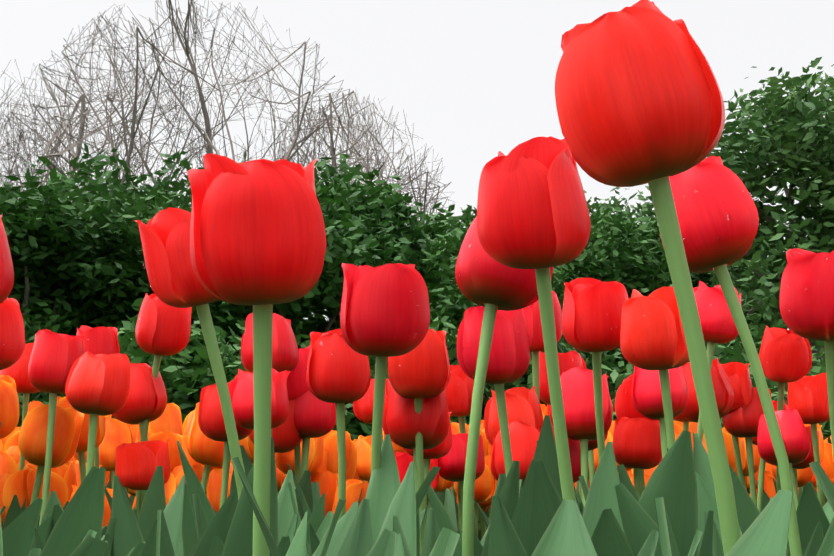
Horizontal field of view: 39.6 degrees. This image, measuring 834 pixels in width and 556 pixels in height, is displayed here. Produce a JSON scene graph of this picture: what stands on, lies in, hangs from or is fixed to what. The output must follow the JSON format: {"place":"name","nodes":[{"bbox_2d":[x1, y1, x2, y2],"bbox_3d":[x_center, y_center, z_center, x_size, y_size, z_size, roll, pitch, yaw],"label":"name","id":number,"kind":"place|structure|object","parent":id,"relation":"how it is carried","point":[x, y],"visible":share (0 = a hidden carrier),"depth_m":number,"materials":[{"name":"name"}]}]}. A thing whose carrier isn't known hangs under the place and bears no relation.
{"place":"outdoors","nodes":[
{"label":"outdoors","id":0,"kind":"place"},
{"bbox_2d":[0,0,833,329],"label":"sky","id":1,"kind":"structure","parent":0,"point":[474,79],"materials":[{"name":"white"}]},
{"label":"ground","id":2,"kind":"structure","parent":0,"visible":0},
{"bbox_2d":[0,215,13,303],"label":"tulip","id":3,"kind":"object","parent":2,"relation":"on","point":[6,275],"visible":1,"depth_m":0.77,"materials":[{"name":"red plant"}]},
{"bbox_2d":[0,343,39,469],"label":"tulip","id":4,"kind":"object","parent":2,"relation":"on","point":[17,371],"visible":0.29,"depth_m":1.37,"materials":[{"name":"red plant"}]},
{"bbox_2d":[0,297,44,530],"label":"tulip","id":5,"kind":"object","parent":2,"relation":"on","point":[12,339],"visible":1,"depth_m":0.97,"materials":[{"name":"red plant"}]},
{"bbox_2d":[17,319,48,407],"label":"shrub","id":6,"kind":"object","parent":2,"relation":"on","point":[36,396],"visible":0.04,"depth_m":16.15,"materials":[{"name":"green plant"}]},
{"bbox_2d":[16,392,62,426],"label":"shrub","id":7,"kind":"object","parent":2,"relation":"on","point":[44,400],"visible":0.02,"depth_m":15.61,"materials":[{"name":"green plant"}]},
{"bbox_2d":[0,155,146,343],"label":"bush","id":8,"kind":"object","parent":2,"relation":"on","point":[28,216],"visible":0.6,"depth_m":21.76,"materials":[{"name":"green plant"}]},
{"bbox_2d":[0,60,160,205],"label":"bare tree","id":9,"kind":"object","parent":2,"relation":"on","point":[11,173],"visible":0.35,"depth_m":39.24,"materials":[{"name":"grey plant"}]},
{"bbox_2d":[76,325,119,467],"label":"tulip","id":10,"kind":"object","parent":2,"relation":"on","point":[100,340],"visible":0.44,"depth_m":1.48,"materials":[{"name":"red plant"}]},
{"bbox_2d":[20,143,246,354],"bbox_3d":[-5.600,1.349,24.524,6.776,8.959,6.923,-5,-13,23],"label":"bush","id":11,"kind":"object","parent":2,"relation":"on","point":[121,198],"visible":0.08,"depth_m":23.16,"materials":[{"name":"green plant"}]},
{"bbox_2d":[135,293,191,515],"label":"tulip","id":12,"kind":"object","parent":2,"relation":"on","point":[163,329],"visible":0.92,"depth_m":1.21,"materials":[{"name":"red plant"}]},
{"bbox_2d":[57,298,309,425],"bbox_3d":[-3.302,2.046,15.096,4.328,3.604,3.136,-7,-14,28],"label":"shrub","id":13,"kind":"object","parent":2,"relation":"on","point":[185,369],"visible":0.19,"depth_m":14.75,"materials":[{"name":"green plant"}]},
{"bbox_2d":[0,0,380,208],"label":"bare tree","id":14,"kind":"object","parent":2,"relation":"on","point":[208,139],"visible":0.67,"depth_m":33.79,"materials":[{"name":"grey plant"}]},
{"bbox_2d":[136,207,297,555],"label":"tulip","id":15,"kind":"object","parent":2,"relation":"on","point":[165,241],"visible":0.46,"depth_m":0.67,"materials":[{"name":"red plant"}]},
{"bbox_2d":[187,153,345,555],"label":"tulip","id":16,"kind":"object","parent":2,"relation":"on","point":[257,236],"visible":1,"depth_m":0.38,"materials":[{"name":"red plant"}]},
{"bbox_2d":[224,318,309,360],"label":"shrub","id":17,"kind":"object","parent":2,"relation":"on","point":[231,349],"depth_m":17.64,"materials":[{"name":"green plant"}]},
{"bbox_2d":[0,375,547,529],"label":"orange tulips","id":18,"kind":"object","parent":2,"relation":"on","point":[21,491],"visible":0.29,"depth_m":1.31,"materials":[{"name":"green plant"}]},
{"bbox_2d":[128,160,427,354],"bbox_3d":[-2.484,1.737,23.108,5.870,7.634,6.694,6,-14,-26],"label":"bush","id":19,"kind":"object","parent":2,"relation":"on","point":[346,246],"visible":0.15,"depth_m":21.94,"materials":[{"name":"green plant"}]},
{"bbox_2d":[235,298,326,354],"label":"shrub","id":20,"kind":"object","parent":2,"relation":"on","point":[299,328],"visible":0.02,"depth_m":33.26,"materials":[{"name":"green plant"}]},
{"bbox_2d":[287,346,364,505],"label":"tulip","id":21,"kind":"object","parent":2,"relation":"on","point":[297,386],"visible":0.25,"depth_m":1.19,"materials":[{"name":"red plant"}]},
{"bbox_2d":[287,329,370,521],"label":"tulip","id":22,"kind":"object","parent":2,"relation":"on","point":[338,373],"visible":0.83,"depth_m":0.96,"materials":[{"name":"red plant"}]},
{"bbox_2d":[197,340,469,440],"bbox_3d":[-1.057,2.336,16.133,4.015,3.445,4.199,-2,-12,10],"label":"shrub","id":23,"kind":"object","parent":2,"relation":"on","point":[351,423],"depth_m":15.28,"materials":[{"name":"green plant"}]},
{"bbox_2d":[267,92,453,327],"bbox_3d":[-2.292,1.187,39.678,7.335,15.774,7.681,-1,-12,5],"label":"bare tree","id":24,"kind":"object","parent":2,"relation":"on","point":[365,165],"visible":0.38,"depth_m":39.54,"materials":[{"name":"grey plant"}]},
{"bbox_2d":[353,378,391,446],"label":"tulip","id":25,"kind":"object","parent":2,"relation":"on","point":[363,408],"visible":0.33,"depth_m":1.49,"materials":[{"name":"red plant"}]},
{"bbox_2d":[299,153,477,341],"bbox_3d":[-1.066,1.671,26.154,4.821,9.008,5.830,2,-13,-11],"label":"bush","id":26,"kind":"object","parent":2,"relation":"on","point":[437,276],"visible":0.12,"depth_m":25.53,"materials":[{"name":"green plant"}]},
{"bbox_2d":[0,422,787,555],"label":"tulip leaves","id":27,"kind":"object","parent":2,"relation":"on","point":[59,532],"visible":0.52,"depth_m":0.72,"materials":[{"name":"green plant"}]},
{"bbox_2d":[0,403,833,540],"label":"orange tulips","id":28,"kind":"object","parent":2,"relation":"on","point":[118,432],"visible":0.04,"depth_m":1.63,"materials":[{"name":"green plant"}]},
{"bbox_2d":[388,329,449,552],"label":"tulip","id":29,"kind":"object","parent":2,"relation":"on","point":[419,372],"visible":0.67,"depth_m":0.99,"materials":[{"name":"red plant"}]},
{"bbox_2d":[350,314,489,438],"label":"shrub","id":30,"kind":"object","parent":2,"relation":"on","point":[435,323],"visible":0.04,"depth_m":16.98,"materials":[{"name":"green plant"}]},
{"bbox_2d":[27,312,829,555],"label":"red tulips","id":31,"kind":"object","parent":2,"relation":"on","point":[120,387],"visible":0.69,"depth_m":1.16,"materials":[{"name":"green plant"}]},
{"bbox_2d":[397,202,462,250],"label":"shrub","id":32,"kind":"object","parent":2,"relation":"on","point":[433,225],"visible":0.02,"depth_m":35.63,"materials":[{"name":"green plant"}]},
{"bbox_2d":[339,263,522,555],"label":"tulip","id":33,"kind":"object","parent":2,"relation":"on","point":[384,315],"visible":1,"depth_m":0.74,"materials":[{"name":"red plant"}]},
{"bbox_2d":[69,457,833,555],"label":"tulip leaves","id":34,"kind":"object","parent":2,"relation":"on","point":[546,520],"visible":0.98,"depth_m":0.37,"materials":[{"name":"green plant"}]},
{"bbox_2d":[426,365,486,536],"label":"tulip","id":35,"kind":"object","parent":2,"relation":"on","point":[459,389],"visible":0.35,"depth_m":1.35,"materials":[{"name":"red plant"}]},
{"bbox_2d":[457,306,529,476],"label":"tulip","id":36,"kind":"object","parent":2,"relation":"on","point":[509,359],"visible":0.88,"depth_m":0.90,"materials":[{"name":"red plant"}]},
{"bbox_2d":[428,204,574,398],"bbox_3d":[1.516,2.447,30.055,7.635,9.157,5.200,6,-14,-25],"label":"bush","id":37,"kind":"object","parent":2,"relation":"on","point":[466,218],"visible":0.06,"depth_m":30.14,"materials":[{"name":"green plant"}]},
{"bbox_2d":[455,216,562,555],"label":"tulip","id":38,"kind":"object","parent":2,"relation":"on","point":[488,283],"visible":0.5,"depth_m":0.68,"materials":[{"name":"red plant"}]},
{"bbox_2d":[452,332,615,419],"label":"shrub","id":39,"kind":"object","parent":2,"relation":"on","point":[525,380],"visible":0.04,"depth_m":16.51,"materials":[{"name":"green plant"}]},
{"bbox_2d":[523,291,562,402],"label":"tulip","id":40,"kind":"object","parent":2,"relation":"on","point":[531,312],"visible":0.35,"depth_m":1.19,"materials":[{"name":"red plant"}]},
{"bbox_2d":[539,350,586,492],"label":"tulip","id":41,"kind":"object","parent":2,"relation":"on","point":[570,360],"visible":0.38,"depth_m":1.25,"materials":[{"name":"red plant"}]},
{"bbox_2d":[477,136,698,555],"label":"tulip","id":42,"kind":"object","parent":2,"relation":"on","point":[532,210],"visible":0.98,"depth_m":0.58,"materials":[{"name":"red plant"}]},
{"bbox_2d":[562,278,628,500],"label":"tulip","id":43,"kind":"object","parent":2,"relation":"on","point":[591,313],"visible":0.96,"depth_m":0.95,"materials":[{"name":"red plant"}]},
{"bbox_2d":[552,187,660,387],"bbox_3d":[4.636,2.538,33.611,6.886,10.519,7.559,5,-13,-21],"label":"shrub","id":44,"kind":"object","parent":2,"relation":"on","point":[596,206],"depth_m":32.62,"materials":[{"name":"green plant"}]},
{"bbox_2d":[615,374,658,494],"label":"tulip","id":45,"kind":"object","parent":2,"relation":"on","point":[624,406],"visible":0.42,"depth_m":1.30,"materials":[{"name":"red plant"}]},
{"bbox_2d":[553,206,775,386],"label":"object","id":46,"kind":"object","parent":2,"relation":"on","point":[631,264],"visible":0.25,"depth_m":28.80,"materials":[{"name":"green plant"}]},
{"bbox_2d":[673,414,690,430],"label":"tulip","id":47,"kind":"object","parent":2,"relation":"on","point":[680,418],"visible":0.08,"depth_m":1.50,"materials":[{"name":"red plant"}]},
{"bbox_2d":[555,0,833,555],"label":"tulip","id":48,"kind":"object","parent":2,"relation":"on","point":[639,98],"visible":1,"depth_m":0.39,"materials":[{"name":"red plant"}]},
{"bbox_2d":[590,342,831,443],"bbox_3d":[3.667,2.235,15.114,4.189,3.237,3.808,-2,-12,7],"label":"shrub","id":49,"kind":"object","parent":2,"relation":"on","point":[718,350],"visible":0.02,"depth_m":14.94,"materials":[{"name":"green plant"}]},
{"bbox_2d":[693,280,741,442],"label":"tulip","id":50,"kind":"object","parent":2,"relation":"on","point":[718,325],"visible":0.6,"depth_m":1.15,"materials":[{"name":"red plant"}]},
{"bbox_2d":[655,217,788,340],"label":"bush","id":51,"kind":"object","parent":2,"relation":"on","point":[762,318],"depth_m":36.55,"materials":[{"name":"green plant"}]},
{"bbox_2d":[620,286,833,549],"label":"tulip","id":52,"kind":"object","parent":2,"relation":"on","point":[652,335],"visible":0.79,"depth_m":0.88,"materials":[{"name":"red plant"}]},
{"bbox_2d":[628,57,833,363],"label":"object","id":53,"kind":"object","parent":2,"relation":"on","point":[797,132],"visible":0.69,"depth_m":23.25,"materials":[{"name":"green plant"}]},
{"bbox_2d":[720,362,753,486],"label":"tulip","id":54,"kind":"object","parent":2,"relation":"on","point":[738,375],"visible":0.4,"depth_m":1.32,"materials":[{"name":"red plant"}]},
{"bbox_2d":[660,156,823,555],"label":"tulip","id":55,"kind":"object","parent":2,"relation":"on","point":[717,213],"visible":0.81,"depth_m":0.67,"materials":[{"name":"red plant"}]},
{"bbox_2d":[706,319,830,436],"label":"shrub","id":56,"kind":"object","parent":2,"relation":"on","point":[757,342],"visible":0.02,"depth_m":16.56,"materials":[{"name":"green plant"}]},
{"bbox_2d":[752,400,788,512],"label":"red tulips","id":57,"kind":"object","parent":2,"relation":"on","point":[761,478],"visible":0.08,"depth_m":1.45,"materials":[{"name":"green plant"}]},
{"bbox_2d":[729,248,833,555],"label":"tulip","id":58,"kind":"object","parent":2,"relation":"on","point":[807,297],"visible":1,"depth_m":0.76,"materials":[{"name":"red plant"}]},
{"bbox_2d":[759,326,811,545],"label":"tulip","id":59,"kind":"object","parent":2,"relation":"on","point":[785,355],"visible":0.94,"depth_m":1.29,"materials":[{"name":"red plant"}]},
{"bbox_2d":[757,373,827,510],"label":"tulip","id":60,"kind":"object","parent":2,"relation":"on","point":[806,396],"visible":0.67,"depth_m":1.40,"materials":[{"name":"red plant"}]},
{"bbox_2d":[808,347,830,435],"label":"shrub","id":61,"kind":"object","parent":2,"relation":"on","point":[822,361],"depth_m":17.22,"materials":[{"name":"green plant"}]}
]}

